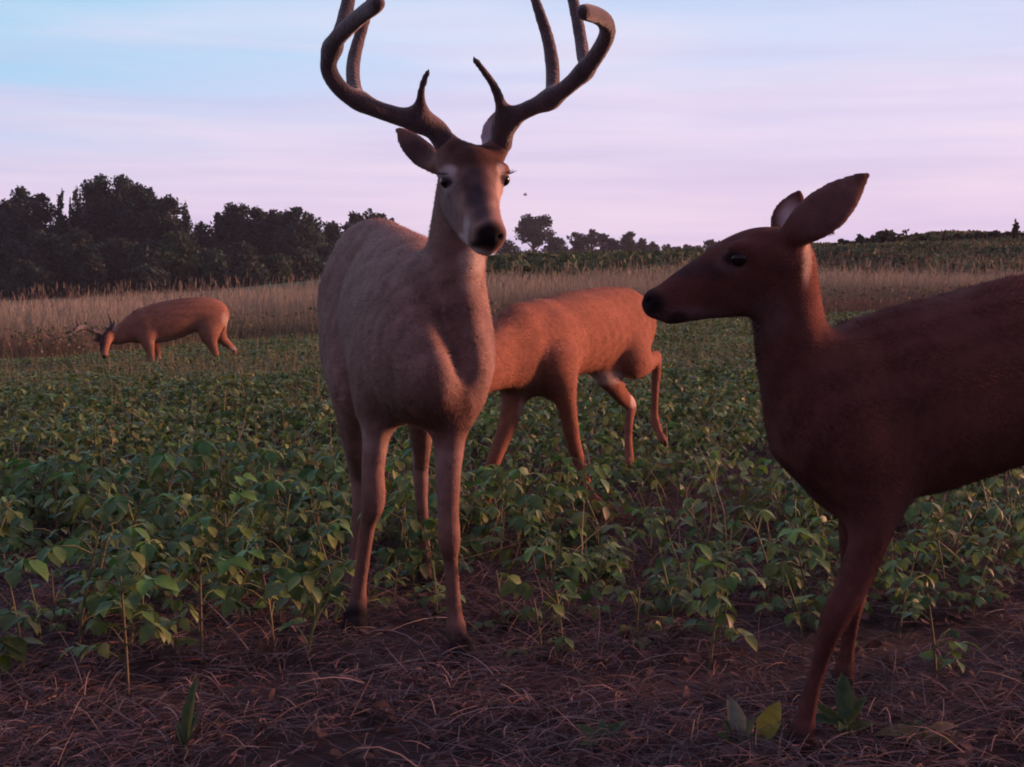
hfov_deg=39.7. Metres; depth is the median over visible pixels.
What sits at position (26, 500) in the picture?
soybean plant
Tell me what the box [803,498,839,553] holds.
soybean plant
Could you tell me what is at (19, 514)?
soybean plant
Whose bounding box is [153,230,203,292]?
sapling
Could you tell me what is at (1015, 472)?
soybean plant
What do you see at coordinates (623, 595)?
soybean plant
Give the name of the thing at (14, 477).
soybean plant
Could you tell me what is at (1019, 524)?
soybean plant
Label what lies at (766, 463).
soybean plant
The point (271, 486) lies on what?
soybean plant
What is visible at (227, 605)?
soybean plant
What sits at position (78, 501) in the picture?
soybean plant
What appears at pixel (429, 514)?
soybean plant
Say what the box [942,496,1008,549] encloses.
soybean plant
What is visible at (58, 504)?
soybean plant
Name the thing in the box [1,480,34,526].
soybean plant
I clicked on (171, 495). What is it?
soybean plant
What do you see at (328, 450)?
soybean plant
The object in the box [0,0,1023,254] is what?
sky
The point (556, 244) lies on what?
bush
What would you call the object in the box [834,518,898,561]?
soybean plant
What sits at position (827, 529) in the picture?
soybean plant
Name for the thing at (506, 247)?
bush
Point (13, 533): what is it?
soybean plant
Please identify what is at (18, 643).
soybean plant
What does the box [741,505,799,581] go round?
soybean plant
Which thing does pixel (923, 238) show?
shrub
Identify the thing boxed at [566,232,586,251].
skyline tree
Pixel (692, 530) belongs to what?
soybean plant
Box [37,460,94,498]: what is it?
soybean plant
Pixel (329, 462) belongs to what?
soybean plant
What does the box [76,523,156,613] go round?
soybean plant
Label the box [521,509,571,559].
soybean plant
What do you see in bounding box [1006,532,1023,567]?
soybean plant
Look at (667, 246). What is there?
skyline tree
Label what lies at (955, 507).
soybean plant
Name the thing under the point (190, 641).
soybean plant
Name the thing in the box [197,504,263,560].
soybean plant
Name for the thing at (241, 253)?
sapling
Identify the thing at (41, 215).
woodland tree
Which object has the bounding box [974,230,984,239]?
shrub
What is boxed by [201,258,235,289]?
sapling
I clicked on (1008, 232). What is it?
shrub
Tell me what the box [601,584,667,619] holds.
soybean plant
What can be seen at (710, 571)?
soybean plant
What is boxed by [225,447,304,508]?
soybean plant
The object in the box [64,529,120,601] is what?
soybean plant
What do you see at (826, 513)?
soybean plant
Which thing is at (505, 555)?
soybean plant
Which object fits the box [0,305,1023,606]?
soybean field
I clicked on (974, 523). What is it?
soybean plant
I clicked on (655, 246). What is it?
skyline tree
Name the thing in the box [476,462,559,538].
soybean plant
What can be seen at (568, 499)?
soybean plant
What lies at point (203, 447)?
soybean plant
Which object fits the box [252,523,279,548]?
soybean plant
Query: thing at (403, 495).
soybean plant
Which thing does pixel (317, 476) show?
soybean plant
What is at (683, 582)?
soybean plant
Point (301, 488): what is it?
soybean plant
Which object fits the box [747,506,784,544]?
soybean plant
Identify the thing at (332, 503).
soybean plant
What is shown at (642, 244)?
skyline tree
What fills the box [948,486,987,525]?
soybean plant
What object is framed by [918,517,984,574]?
soybean plant
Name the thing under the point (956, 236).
shrub
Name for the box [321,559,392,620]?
soybean plant
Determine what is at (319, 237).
woodland tree
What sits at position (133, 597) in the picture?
soybean plant
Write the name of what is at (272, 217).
woodland tree
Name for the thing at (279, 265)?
sapling
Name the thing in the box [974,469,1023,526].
soybean plant
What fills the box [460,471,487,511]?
soybean plant
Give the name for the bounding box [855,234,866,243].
bush
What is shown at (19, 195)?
woodland tree
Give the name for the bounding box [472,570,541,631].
soybean plant
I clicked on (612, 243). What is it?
skyline tree
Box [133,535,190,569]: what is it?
soybean plant
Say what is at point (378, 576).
soybean plant
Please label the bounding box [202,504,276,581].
soybean plant
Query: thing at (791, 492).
soybean plant
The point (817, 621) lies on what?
soybean plant
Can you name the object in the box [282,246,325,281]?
sapling
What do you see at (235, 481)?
soybean plant
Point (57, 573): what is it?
soybean plant
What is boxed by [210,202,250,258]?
woodland tree
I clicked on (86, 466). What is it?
soybean plant
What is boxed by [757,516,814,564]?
soybean plant
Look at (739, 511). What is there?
soybean plant
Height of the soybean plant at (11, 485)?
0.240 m
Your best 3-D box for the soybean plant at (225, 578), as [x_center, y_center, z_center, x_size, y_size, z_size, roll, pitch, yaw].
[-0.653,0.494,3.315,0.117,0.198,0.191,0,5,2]
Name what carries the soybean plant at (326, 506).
on the ground at (324, 745)
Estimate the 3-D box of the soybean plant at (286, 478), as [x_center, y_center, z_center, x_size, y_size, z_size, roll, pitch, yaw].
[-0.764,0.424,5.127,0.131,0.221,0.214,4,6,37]
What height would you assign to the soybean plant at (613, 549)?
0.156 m
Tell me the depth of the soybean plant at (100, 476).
4.80 m
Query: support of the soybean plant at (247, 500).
on the ground at (324, 745)
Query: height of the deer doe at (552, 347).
0.893 m
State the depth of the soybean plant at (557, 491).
4.44 m
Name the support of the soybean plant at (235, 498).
on the ground at (324, 745)
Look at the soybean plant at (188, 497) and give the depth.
4.07 m
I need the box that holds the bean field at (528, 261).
[485,246,709,285]
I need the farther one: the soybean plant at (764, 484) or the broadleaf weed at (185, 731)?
the soybean plant at (764, 484)
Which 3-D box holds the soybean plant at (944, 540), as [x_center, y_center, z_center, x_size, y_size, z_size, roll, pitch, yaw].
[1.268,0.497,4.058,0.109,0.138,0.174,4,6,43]
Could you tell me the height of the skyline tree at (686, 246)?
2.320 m
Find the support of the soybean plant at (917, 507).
on the ground at (324, 745)
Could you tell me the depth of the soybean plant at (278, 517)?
4.37 m
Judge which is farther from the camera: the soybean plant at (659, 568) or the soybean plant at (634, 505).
the soybean plant at (634, 505)
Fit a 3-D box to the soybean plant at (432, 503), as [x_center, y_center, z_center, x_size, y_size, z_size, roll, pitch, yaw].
[-0.173,0.425,4.396,0.313,0.336,0.252,1,5,10]
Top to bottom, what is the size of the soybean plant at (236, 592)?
0.255 m
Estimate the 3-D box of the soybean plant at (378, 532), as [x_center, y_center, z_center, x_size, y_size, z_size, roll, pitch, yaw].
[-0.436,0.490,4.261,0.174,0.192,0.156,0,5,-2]
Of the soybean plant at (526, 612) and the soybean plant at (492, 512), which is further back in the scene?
the soybean plant at (492, 512)
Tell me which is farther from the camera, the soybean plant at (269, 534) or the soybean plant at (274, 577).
the soybean plant at (269, 534)
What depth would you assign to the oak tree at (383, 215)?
111.24 m
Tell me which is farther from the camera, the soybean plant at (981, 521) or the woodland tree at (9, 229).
the woodland tree at (9, 229)
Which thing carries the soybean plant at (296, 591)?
on the ground at (324, 745)
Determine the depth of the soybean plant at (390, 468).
4.56 m
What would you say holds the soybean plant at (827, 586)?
on the ground at (324, 745)
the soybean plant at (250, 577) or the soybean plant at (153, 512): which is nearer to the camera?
the soybean plant at (250, 577)
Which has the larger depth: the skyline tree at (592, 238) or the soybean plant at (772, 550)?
the skyline tree at (592, 238)
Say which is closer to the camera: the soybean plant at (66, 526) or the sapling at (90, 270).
the soybean plant at (66, 526)
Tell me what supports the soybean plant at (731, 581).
on the ground at (324, 745)
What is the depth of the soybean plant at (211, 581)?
3.49 m
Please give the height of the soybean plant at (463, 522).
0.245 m
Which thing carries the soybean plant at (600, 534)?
on the ground at (324, 745)
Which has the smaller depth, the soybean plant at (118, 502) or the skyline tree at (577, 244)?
the soybean plant at (118, 502)
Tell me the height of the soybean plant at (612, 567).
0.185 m
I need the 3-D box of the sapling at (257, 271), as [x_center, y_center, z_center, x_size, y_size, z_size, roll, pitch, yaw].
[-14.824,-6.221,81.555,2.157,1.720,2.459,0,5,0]
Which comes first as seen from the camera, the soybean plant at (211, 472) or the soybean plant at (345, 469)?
the soybean plant at (211, 472)
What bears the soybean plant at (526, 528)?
on the ground at (324, 745)
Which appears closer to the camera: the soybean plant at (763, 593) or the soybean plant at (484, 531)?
the soybean plant at (763, 593)
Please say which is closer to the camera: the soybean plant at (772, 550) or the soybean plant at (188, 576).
the soybean plant at (188, 576)
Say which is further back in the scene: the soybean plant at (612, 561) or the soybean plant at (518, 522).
the soybean plant at (518, 522)
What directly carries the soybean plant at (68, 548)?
on the ground at (324, 745)
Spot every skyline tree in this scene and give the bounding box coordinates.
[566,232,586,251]
[580,228,600,250]
[597,233,609,248]
[605,238,620,250]
[616,231,638,250]
[637,238,648,251]
[648,241,659,249]
[661,243,673,249]
[683,244,695,248]
[702,238,719,249]
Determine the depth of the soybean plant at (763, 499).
5.32 m
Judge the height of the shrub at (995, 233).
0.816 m
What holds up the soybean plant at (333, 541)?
on the ground at (324, 745)
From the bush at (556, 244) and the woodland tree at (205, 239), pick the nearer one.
the woodland tree at (205, 239)
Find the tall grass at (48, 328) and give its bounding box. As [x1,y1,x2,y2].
[0,248,1023,359]
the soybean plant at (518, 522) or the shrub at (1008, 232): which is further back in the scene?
the shrub at (1008, 232)
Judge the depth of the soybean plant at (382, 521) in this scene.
4.40 m
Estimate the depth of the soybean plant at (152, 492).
4.59 m
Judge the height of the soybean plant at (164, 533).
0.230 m
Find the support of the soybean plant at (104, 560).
on the ground at (324, 745)
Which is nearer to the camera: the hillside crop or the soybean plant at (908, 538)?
the soybean plant at (908, 538)
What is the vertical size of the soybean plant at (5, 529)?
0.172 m
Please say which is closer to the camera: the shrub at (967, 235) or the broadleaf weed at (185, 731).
the broadleaf weed at (185, 731)
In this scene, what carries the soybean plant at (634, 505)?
on the ground at (324, 745)
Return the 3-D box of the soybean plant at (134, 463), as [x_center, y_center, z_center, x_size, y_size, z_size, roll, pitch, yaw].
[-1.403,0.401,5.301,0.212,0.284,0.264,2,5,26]
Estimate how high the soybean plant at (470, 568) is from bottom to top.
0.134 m
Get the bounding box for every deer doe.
[483,286,666,514]
[642,173,1023,761]
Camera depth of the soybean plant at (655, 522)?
4.14 m
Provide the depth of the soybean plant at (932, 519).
4.15 m
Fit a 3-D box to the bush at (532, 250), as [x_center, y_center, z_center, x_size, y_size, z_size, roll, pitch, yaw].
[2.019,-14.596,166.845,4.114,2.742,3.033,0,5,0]
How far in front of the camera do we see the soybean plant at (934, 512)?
4.87 m
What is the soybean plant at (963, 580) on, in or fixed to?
on the ground at (324, 745)
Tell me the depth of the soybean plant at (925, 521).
4.54 m
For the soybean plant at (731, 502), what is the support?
on the ground at (324, 745)
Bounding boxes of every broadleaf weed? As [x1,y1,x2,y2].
[175,673,200,759]
[575,718,626,759]
[714,694,753,753]
[744,701,781,751]
[816,673,876,740]
[873,719,972,747]
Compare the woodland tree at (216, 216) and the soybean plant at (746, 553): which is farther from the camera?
the woodland tree at (216, 216)
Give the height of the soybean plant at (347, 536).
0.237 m
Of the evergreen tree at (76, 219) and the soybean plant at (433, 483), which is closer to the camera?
the soybean plant at (433, 483)
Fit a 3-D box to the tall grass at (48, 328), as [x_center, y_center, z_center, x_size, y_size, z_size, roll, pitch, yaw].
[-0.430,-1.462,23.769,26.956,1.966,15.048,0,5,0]
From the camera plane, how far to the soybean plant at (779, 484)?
4.70 m
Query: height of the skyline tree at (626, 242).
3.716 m
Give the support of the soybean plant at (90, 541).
on the ground at (324, 745)
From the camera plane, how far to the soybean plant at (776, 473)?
4.65 m
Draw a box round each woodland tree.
[0,198,37,296]
[9,185,31,226]
[18,193,68,246]
[64,173,119,296]
[84,173,135,245]
[104,182,159,244]
[138,193,194,244]
[192,221,222,251]
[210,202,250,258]
[213,212,226,289]
[231,205,274,257]
[258,209,281,283]
[268,206,317,254]
[299,211,329,279]
[322,220,343,245]
[342,222,358,231]
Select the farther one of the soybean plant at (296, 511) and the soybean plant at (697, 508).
the soybean plant at (296, 511)
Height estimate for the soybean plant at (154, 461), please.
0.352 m
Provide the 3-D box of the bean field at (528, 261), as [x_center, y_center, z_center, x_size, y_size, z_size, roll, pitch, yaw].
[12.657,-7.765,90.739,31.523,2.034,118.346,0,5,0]
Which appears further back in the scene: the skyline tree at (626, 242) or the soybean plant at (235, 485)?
the skyline tree at (626, 242)
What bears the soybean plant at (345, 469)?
on the ground at (324, 745)
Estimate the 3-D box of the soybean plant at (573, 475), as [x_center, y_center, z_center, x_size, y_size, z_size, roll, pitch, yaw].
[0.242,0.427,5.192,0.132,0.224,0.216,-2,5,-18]
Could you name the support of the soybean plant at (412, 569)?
on the ground at (324, 745)
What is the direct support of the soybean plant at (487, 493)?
on the ground at (324, 745)
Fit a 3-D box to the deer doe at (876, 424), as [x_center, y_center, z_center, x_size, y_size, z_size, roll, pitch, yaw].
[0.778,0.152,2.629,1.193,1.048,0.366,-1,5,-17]
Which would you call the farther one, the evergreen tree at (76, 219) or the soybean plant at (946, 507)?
the evergreen tree at (76, 219)
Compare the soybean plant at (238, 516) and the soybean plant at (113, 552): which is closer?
the soybean plant at (113, 552)
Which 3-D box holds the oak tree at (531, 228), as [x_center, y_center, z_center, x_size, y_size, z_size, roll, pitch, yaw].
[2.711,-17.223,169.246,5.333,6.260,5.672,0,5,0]
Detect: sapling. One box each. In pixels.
[0,238,50,300]
[22,229,65,298]
[49,226,110,298]
[75,250,110,297]
[93,236,137,296]
[116,238,180,294]
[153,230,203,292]
[185,246,231,291]
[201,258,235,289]
[224,240,262,287]
[234,261,272,286]
[257,253,294,283]
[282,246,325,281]
[311,244,334,279]
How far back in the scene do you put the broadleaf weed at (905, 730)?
2.48 m
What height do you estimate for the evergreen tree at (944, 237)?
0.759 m
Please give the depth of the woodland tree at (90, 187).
95.68 m
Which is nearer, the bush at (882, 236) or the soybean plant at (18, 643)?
the soybean plant at (18, 643)
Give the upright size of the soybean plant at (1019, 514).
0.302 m
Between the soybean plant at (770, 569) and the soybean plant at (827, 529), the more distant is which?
the soybean plant at (827, 529)
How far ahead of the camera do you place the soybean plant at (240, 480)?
4.50 m
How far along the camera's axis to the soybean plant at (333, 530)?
3.52 m
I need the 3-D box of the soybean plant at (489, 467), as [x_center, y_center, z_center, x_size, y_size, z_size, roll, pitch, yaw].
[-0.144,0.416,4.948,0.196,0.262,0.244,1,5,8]
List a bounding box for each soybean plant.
[0,458,54,536]
[0,467,25,506]
[0,484,10,497]
[0,494,52,554]
[0,496,47,565]
[0,503,22,529]
[0,516,24,572]
[0,526,10,553]
[0,529,35,548]
[0,553,68,675]
[0,614,43,674]
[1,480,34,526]
[11,470,90,544]
[13,460,98,541]
[13,470,66,531]
[15,578,73,639]
[24,565,78,628]
[36,535,144,646]
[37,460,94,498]
[39,498,83,536]
[43,468,115,547]
[44,527,86,548]
[48,462,111,532]
[48,483,102,530]
[54,487,148,547]
[56,467,117,542]
[57,551,114,592]
[58,575,178,693]
[60,508,110,582]
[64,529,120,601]
[69,522,109,568]
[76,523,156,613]
[88,537,189,626]
[91,467,114,518]
[96,473,154,514]
[97,515,155,574]
[99,493,187,587]
[103,452,177,508]
[106,558,176,659]
[107,505,175,555]
[114,499,172,549]
[116,450,217,528]
[126,512,148,531]
[133,465,200,497]
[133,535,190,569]
[138,489,178,537]
[139,498,232,577]
[140,481,177,527]
[140,488,201,528]
[143,493,232,572]
[144,552,184,609]
[145,514,218,587]
[146,571,196,612]
[148,502,207,536]
[154,596,198,651]
[155,556,251,663]
[157,437,246,507]
[170,554,218,602]
[173,493,237,537]
[177,511,275,585]
[185,490,257,549]
[185,507,268,557]
[188,473,257,536]
[191,465,266,516]
[196,557,240,609]
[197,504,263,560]
[201,555,261,626]
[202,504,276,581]
[206,476,239,528]
[211,540,295,646]
[217,480,252,509]
[217,488,257,551]
[218,462,286,504]
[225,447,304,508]
[228,486,281,522]
[230,561,297,594]
[233,517,291,570]
[237,494,317,551]
[237,497,281,537]
[241,476,308,547]
[246,536,316,623]
[249,477,304,533]
[249,512,295,562]
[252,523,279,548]
[260,541,325,608]
[263,559,345,659]
[271,531,327,583]
[273,499,341,556]
[275,491,306,524]
[277,476,330,504]
[277,518,353,609]
[280,484,299,508]
[285,482,317,507]
[285,517,337,577]
[286,447,344,525]
[286,481,351,553]
[289,468,344,498]
[290,461,339,503]
[290,500,350,562]
[292,489,351,557]
[296,485,324,522]
[299,466,350,514]
[300,501,351,541]
[314,497,351,520]
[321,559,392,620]
[323,449,351,502]
[327,472,404,543]
[328,458,351,497]
[338,517,398,545]
[345,521,394,561]
[357,504,442,577]
[370,560,421,607]
[371,511,439,589]
[374,508,432,547]
[374,518,437,570]
[384,448,478,514]
[385,464,429,527]
[385,484,467,520]
[390,526,470,594]
[398,466,505,555]
[404,507,436,548]
[411,471,437,530]
[414,561,464,623]
[428,497,465,551]
[430,543,462,573]
[432,488,479,536]
[440,554,474,576]
[459,464,502,520]
[459,489,493,547]
[459,493,526,547]
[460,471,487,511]
[460,505,517,565]
[462,484,509,524]
[471,479,525,551]
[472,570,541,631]
[474,467,576,553]
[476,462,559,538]
[480,535,557,579]
[482,476,535,516]
[499,537,586,635]
[503,476,545,538]
[506,599,574,659]
[507,483,583,549]
[508,506,545,538]
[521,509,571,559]
[521,524,565,596]
[528,529,587,581]
[533,502,637,586]
[534,465,588,534]
[543,464,589,524]
[548,455,625,521]
[552,587,611,622]
[560,470,599,512]
[562,497,633,548]
[568,515,625,548]
[574,465,642,527]
[580,541,627,601]
[582,542,622,580]
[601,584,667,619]
[605,548,650,596]
[617,587,680,649]
[623,507,682,576]
[628,486,665,523]
[642,483,701,551]
[642,538,705,589]
[643,539,727,618]
[644,548,710,627]
[658,562,701,596]
[677,498,731,558]
[681,558,757,669]
[682,570,765,647]
[684,522,731,556]
[689,499,754,551]
[697,482,776,525]
[703,547,745,590]
[713,518,753,571]
[714,475,778,524]
[721,482,760,517]
[727,509,808,600]
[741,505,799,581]
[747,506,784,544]
[748,477,780,518]
[750,562,802,614]
[754,458,801,527]
[755,572,821,636]
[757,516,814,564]
[761,481,809,543]
[763,520,829,622]
[766,476,815,523]
[766,536,829,591]
[771,458,836,532]
[785,484,809,499]
[785,516,839,579]
[786,504,833,546]
[798,541,839,593]
[800,554,892,608]
[802,508,837,536]
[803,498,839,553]
[808,562,872,615]
[815,583,867,647]
[833,502,941,587]
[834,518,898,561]
[874,540,940,607]
[881,543,938,638]
[883,512,922,568]
[885,557,965,624]
[895,577,980,689]
[903,502,971,573]
[903,510,951,553]
[905,490,963,525]
[907,510,935,528]
[910,485,968,542]
[913,487,964,550]
[913,495,949,522]
[916,540,994,603]
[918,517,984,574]
[926,534,979,567]
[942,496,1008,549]
[944,489,978,518]
[945,482,990,519]
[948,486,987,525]
[949,506,1023,577]
[956,566,1007,616]
[960,480,1015,537]
[960,539,1018,592]
[965,480,1020,543]
[965,497,1014,521]
[968,535,1023,571]
[970,479,1023,525]
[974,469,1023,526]
[975,517,1016,542]
[978,565,1013,597]
[983,477,1023,539]
[984,468,1023,507]
[999,470,1023,522]
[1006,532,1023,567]
[1009,517,1023,547]
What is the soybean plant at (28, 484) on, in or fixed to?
on the ground at (324, 745)
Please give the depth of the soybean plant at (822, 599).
3.27 m
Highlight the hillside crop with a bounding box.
[810,229,1023,284]
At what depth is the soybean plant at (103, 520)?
3.79 m
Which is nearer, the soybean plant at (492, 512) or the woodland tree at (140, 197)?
the soybean plant at (492, 512)
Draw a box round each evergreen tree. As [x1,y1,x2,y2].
[52,188,68,298]
[59,185,87,297]
[174,200,199,292]
[942,230,947,240]
[1011,218,1020,237]
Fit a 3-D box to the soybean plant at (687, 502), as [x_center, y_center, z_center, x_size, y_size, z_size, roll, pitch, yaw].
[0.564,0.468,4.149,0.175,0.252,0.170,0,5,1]
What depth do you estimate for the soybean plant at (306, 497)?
4.84 m
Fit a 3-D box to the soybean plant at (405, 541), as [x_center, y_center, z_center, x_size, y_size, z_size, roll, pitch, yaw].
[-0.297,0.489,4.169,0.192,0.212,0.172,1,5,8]
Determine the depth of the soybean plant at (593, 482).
4.85 m
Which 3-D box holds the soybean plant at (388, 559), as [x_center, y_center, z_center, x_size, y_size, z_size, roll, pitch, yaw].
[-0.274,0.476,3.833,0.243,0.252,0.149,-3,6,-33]
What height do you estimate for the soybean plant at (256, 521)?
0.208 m
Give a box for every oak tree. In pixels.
[339,208,380,229]
[377,213,394,221]
[512,213,556,249]
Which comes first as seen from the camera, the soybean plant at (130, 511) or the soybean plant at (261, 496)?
the soybean plant at (130, 511)
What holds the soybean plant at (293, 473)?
on the ground at (324, 745)
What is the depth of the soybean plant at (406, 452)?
4.79 m
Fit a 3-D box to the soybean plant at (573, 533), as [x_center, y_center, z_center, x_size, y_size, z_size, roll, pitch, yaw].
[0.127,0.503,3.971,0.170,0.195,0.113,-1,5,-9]
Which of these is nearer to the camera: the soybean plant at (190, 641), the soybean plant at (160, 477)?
the soybean plant at (190, 641)
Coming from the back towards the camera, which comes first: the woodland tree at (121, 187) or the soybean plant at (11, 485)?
the woodland tree at (121, 187)
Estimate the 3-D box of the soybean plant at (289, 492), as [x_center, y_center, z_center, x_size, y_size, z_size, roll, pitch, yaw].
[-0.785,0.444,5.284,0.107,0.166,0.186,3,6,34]
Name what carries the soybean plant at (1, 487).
on the ground at (324, 745)
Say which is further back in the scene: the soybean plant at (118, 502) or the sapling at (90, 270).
the sapling at (90, 270)
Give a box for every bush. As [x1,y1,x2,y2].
[0,259,56,300]
[115,263,171,295]
[494,238,520,254]
[519,248,541,253]
[540,236,569,252]
[832,238,851,245]
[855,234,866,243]
[865,228,921,243]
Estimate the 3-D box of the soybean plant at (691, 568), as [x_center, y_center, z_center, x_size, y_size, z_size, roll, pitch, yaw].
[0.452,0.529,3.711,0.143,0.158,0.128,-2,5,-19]
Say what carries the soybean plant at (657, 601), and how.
on the ground at (324, 745)
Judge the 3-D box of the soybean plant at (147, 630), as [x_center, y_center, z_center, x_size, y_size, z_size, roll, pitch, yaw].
[-0.766,0.509,2.768,0.241,0.277,0.160,0,5,0]
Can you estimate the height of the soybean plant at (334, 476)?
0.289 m
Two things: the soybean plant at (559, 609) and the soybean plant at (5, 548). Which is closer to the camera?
the soybean plant at (559, 609)
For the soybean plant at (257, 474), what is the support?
on the ground at (324, 745)
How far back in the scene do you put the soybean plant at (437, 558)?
4.06 m
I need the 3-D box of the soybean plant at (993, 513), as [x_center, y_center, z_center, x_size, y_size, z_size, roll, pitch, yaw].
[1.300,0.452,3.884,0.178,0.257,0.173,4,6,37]
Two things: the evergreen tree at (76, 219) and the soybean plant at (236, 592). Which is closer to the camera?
the soybean plant at (236, 592)
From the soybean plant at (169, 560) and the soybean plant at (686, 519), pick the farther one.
the soybean plant at (686, 519)
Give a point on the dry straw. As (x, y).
(636, 661)
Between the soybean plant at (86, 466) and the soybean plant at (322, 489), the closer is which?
the soybean plant at (322, 489)
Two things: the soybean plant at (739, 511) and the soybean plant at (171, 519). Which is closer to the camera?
the soybean plant at (171, 519)
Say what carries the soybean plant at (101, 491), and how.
on the ground at (324, 745)
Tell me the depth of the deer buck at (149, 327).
14.38 m
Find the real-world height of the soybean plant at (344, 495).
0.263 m
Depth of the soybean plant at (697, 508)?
4.47 m
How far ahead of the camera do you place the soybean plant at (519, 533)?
4.62 m
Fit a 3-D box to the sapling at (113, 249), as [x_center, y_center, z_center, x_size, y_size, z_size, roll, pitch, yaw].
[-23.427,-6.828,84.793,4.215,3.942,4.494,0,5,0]
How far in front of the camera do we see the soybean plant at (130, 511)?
4.21 m
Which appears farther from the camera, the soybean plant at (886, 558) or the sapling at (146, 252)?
the sapling at (146, 252)
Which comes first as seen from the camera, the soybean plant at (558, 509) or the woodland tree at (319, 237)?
the soybean plant at (558, 509)
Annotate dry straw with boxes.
[0,397,1023,766]
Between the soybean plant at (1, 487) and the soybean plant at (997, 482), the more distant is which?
the soybean plant at (1, 487)
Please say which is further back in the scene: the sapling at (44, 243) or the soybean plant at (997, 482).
the sapling at (44, 243)
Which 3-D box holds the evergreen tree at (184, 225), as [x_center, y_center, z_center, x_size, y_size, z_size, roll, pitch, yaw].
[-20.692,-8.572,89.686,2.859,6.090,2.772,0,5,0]
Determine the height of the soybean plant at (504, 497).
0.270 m
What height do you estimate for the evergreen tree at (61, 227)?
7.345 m
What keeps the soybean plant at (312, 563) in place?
on the ground at (324, 745)
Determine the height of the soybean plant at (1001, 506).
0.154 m
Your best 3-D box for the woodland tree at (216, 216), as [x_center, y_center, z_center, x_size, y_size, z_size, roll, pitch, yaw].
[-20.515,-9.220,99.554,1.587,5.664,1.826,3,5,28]
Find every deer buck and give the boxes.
[73,297,236,360]
[316,0,615,672]
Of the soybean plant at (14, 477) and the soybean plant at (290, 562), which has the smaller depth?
the soybean plant at (290, 562)
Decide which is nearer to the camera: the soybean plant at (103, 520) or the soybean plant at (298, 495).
the soybean plant at (103, 520)
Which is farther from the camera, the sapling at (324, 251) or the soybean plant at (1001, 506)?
the sapling at (324, 251)
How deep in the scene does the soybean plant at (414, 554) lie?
3.88 m
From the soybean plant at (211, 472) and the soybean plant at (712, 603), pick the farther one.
the soybean plant at (211, 472)
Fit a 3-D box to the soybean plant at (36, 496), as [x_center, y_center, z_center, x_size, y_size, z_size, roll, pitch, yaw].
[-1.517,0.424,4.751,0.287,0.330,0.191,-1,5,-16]
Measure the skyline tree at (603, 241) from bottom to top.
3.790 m
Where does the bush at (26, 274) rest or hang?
on the ground at (324, 745)
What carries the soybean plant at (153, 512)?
on the ground at (324, 745)
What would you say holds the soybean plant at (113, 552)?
on the ground at (324, 745)
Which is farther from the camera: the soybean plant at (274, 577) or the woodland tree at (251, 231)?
the woodland tree at (251, 231)
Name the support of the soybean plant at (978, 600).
on the ground at (324, 745)
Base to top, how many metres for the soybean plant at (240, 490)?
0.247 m
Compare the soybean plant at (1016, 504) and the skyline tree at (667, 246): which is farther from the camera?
the skyline tree at (667, 246)
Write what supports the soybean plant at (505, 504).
on the ground at (324, 745)
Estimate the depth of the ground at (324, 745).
2.96 m
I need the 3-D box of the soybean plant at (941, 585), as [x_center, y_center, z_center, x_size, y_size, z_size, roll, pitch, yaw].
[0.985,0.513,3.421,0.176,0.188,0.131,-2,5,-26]
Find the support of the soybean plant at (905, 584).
on the ground at (324, 745)
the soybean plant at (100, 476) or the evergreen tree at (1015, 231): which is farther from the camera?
the evergreen tree at (1015, 231)
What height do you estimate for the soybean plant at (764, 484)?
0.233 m
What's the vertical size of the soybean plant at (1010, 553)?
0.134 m
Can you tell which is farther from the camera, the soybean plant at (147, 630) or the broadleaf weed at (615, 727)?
the soybean plant at (147, 630)
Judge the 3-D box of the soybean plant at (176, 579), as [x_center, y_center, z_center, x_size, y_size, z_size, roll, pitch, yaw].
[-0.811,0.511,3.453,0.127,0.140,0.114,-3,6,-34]
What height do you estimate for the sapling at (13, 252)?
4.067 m
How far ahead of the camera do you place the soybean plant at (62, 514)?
4.84 m
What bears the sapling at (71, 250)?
on the ground at (324, 745)
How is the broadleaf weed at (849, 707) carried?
on the ground at (324, 745)
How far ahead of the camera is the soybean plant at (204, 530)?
3.70 m
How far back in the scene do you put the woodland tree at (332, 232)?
98.62 m
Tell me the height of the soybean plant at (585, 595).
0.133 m
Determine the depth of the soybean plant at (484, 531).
4.63 m
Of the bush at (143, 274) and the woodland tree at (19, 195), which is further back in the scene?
the woodland tree at (19, 195)
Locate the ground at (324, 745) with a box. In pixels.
[0,269,1023,766]
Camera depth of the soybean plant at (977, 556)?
3.75 m
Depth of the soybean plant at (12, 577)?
2.90 m
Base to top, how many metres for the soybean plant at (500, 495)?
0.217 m
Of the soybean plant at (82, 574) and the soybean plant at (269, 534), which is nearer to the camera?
the soybean plant at (82, 574)
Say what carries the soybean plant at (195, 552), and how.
on the ground at (324, 745)
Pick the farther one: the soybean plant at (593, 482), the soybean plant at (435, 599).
the soybean plant at (593, 482)
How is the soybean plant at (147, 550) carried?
on the ground at (324, 745)
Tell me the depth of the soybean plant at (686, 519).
4.58 m
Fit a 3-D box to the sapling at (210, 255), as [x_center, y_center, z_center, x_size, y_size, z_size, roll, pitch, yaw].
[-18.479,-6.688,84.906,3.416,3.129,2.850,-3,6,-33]
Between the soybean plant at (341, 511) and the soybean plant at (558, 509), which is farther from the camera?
the soybean plant at (558, 509)
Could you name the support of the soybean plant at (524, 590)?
on the ground at (324, 745)
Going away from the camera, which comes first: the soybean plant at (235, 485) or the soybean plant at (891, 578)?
the soybean plant at (891, 578)
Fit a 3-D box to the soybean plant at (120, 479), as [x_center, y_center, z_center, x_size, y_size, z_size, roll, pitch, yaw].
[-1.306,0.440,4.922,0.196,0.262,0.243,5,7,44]
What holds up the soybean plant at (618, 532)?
on the ground at (324, 745)
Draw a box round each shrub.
[916,235,931,241]
[948,231,960,239]
[961,233,972,239]
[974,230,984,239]
[987,230,1002,237]
[1001,230,1011,236]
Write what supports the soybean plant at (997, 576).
on the ground at (324, 745)
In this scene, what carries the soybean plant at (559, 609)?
on the ground at (324, 745)

